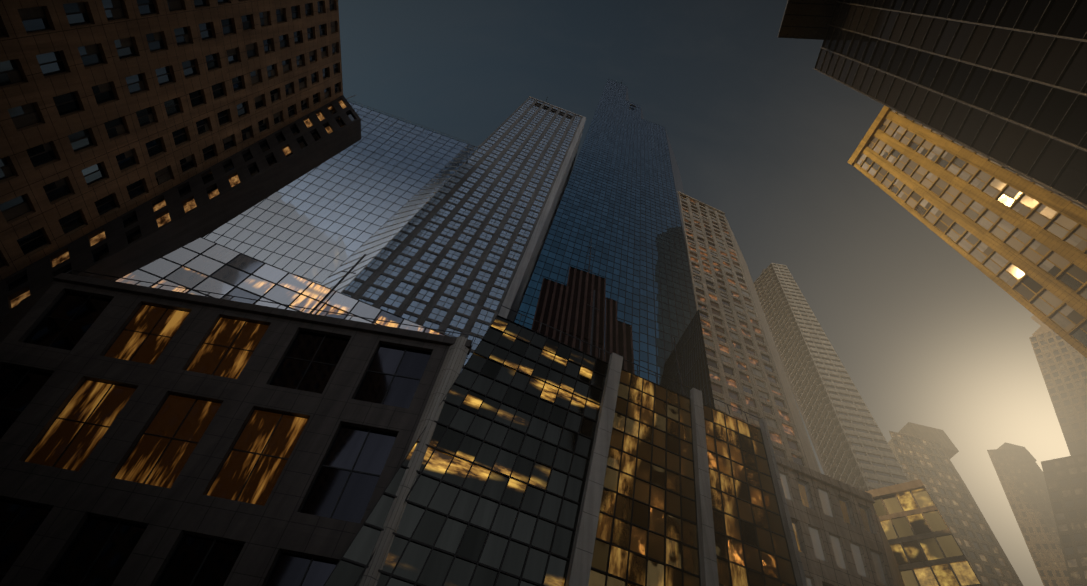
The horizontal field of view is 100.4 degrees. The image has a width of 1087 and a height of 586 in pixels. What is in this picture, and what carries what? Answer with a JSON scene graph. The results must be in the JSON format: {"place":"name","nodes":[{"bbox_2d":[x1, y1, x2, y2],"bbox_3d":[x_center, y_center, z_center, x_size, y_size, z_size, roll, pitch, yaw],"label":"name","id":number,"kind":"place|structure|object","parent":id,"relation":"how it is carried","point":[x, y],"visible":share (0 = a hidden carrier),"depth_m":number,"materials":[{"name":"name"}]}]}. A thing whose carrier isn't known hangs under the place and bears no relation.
{"place":"outdoors","nodes":[
{"label":"outdoors","id":0,"kind":"place"},
{"bbox_2d":[338,0,1070,585],"label":"sky","id":1,"kind":"structure","parent":0,"point":[759,136],"materials":[{"name":"grey"}]},
{"label":"ground","id":2,"kind":"structure","parent":0,"visible":0},
{"bbox_2d":[0,0,360,322],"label":"brown office building","id":3,"kind":"structure","parent":2,"relation":"on","point":[135,135],"depth_m":53.48,"materials":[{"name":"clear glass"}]},
{"bbox_2d":[0,273,471,585],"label":"building","id":4,"kind":"structure","parent":2,"relation":"on","point":[150,436],"depth_m":27.97,"materials":[{"name":"grey stone"}]},
{"bbox_2d":[66,254,474,346],"bbox_3d":[-22.705,-1.513,42.801,35.588,12.566,1.109,9,-56,3],"label":"roof railing","id":5,"kind":"object","parent":4,"relation":"on","point":[334,287],"visible":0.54,"depth_m":38.63,"materials":[{"name":"metal"}]},
{"bbox_2d":[116,237,447,335],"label":"glass building","id":6,"kind":"structure","parent":2,"relation":"on","point":[202,264],"depth_m":56.93,"materials":[{"name":"grey glass"}]},
{"bbox_2d":[203,102,479,292],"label":"skyscraper","id":7,"kind":"structure","parent":2,"relation":"on","point":[377,187],"depth_m":99.16,"materials":[{"name":"glass"}]},
{"bbox_2d":[346,95,469,142],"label":"roof railing","id":8,"kind":"object","parent":7,"relation":"on","point":[398,117],"visible":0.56,"depth_m":148.94,"materials":[{"name":"metal"}]},
{"bbox_2d":[342,96,585,370],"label":"skyscraper","id":9,"kind":"structure","parent":2,"relation":"on","point":[460,252],"depth_m":122.64,"materials":[{"name":"stone"}]},
{"bbox_2d":[323,315,807,585],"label":"bronze building bays","id":10,"kind":"object","parent":2,"relation":"on","point":[548,461],"visible":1,"depth_m":31.66,"materials":[{"name":"black glass"}]},
{"bbox_2d":[498,290,760,421],"bbox_3d":[9.377,4.878,47.725,28.651,11.640,1.165,24,-56,-8],"label":"roof railing","id":11,"kind":"object","parent":10,"relation":"on","point":[677,355],"visible":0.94,"depth_m":44.49,"materials":[{"name":"metal"}]},
{"bbox_2d":[531,239,634,373],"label":"skyscraper","id":12,"kind":"structure","parent":2,"relation":"on","point":[564,308],"depth_m":101.87,"materials":[{"name":"metal"}]},
{"bbox_2d":[514,79,696,384],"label":"skyscraper","id":13,"kind":"structure","parent":2,"relation":"on","point":[619,206],"depth_m":187.08,"materials":[{"name":"glass"}]},
{"bbox_2d":[660,309,714,408],"bbox_3d":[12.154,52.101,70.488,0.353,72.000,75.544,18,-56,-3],"label":"building","id":14,"kind":"structure","parent":2,"relation":"on","point":[693,362],"depth_m":76.31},
{"bbox_2d":[678,191,820,472],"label":"skyscraper","id":15,"kind":"structure","parent":2,"relation":"on","point":[747,373],"depth_m":129.79,"materials":[{"name":"beige concrete"}]},
{"bbox_2d":[754,263,908,490],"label":"skyscraper","id":16,"kind":"structure","parent":2,"relation":"on","point":[850,444],"depth_m":171.25,"materials":[{"name":"beige concrete"}]},
{"bbox_2d":[775,454,903,585],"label":"stone building","id":17,"kind":"structure","parent":2,"relation":"on","point":[841,537],"depth_m":52.55,"materials":[{"name":"grey stone"}]},
{"bbox_2d":[865,479,981,585],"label":"building","id":18,"kind":"structure","parent":2,"relation":"on","point":[925,547],"depth_m":65.97,"materials":[{"name":"glass"}]},
{"bbox_2d":[777,0,1086,208],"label":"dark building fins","id":19,"kind":"object","parent":2,"relation":"on","point":[1003,83],"visible":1,"depth_m":70.38,"materials":[{"name":"black metal"}]},
{"bbox_2d":[888,422,1022,585],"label":"hazy building","id":20,"kind":"structure","parent":2,"relation":"on","point":[924,454],"depth_m":149.38,"materials":[{"name":"grey concrete"}]},
{"bbox_2d":[848,106,1086,357],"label":"ochre tower","id":21,"kind":"structure","parent":2,"relation":"on","point":[1021,240],"depth_m":77.54,"materials":[{"name":"concrete"}]},
{"bbox_2d":[987,442,1070,585],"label":"skyscraper","id":22,"kind":"structure","parent":2,"relation":"on","point":[1020,473],"depth_m":196.38,"materials":[{"name":"grey concrete"}]},
{"bbox_2d":[1029,315,1086,455],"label":"skyscraper","id":23,"kind":"structure","parent":2,"relation":"on","point":[1062,363],"depth_m":186.67,"materials":[{"name":"grey concrete"}]},
{"bbox_2d":[1041,453,1086,585],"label":"hazy building","id":24,"kind":"structure","parent":2,"relation":"on","point":[1066,480],"depth_m":142.56,"materials":[{"name":"grey concrete"}]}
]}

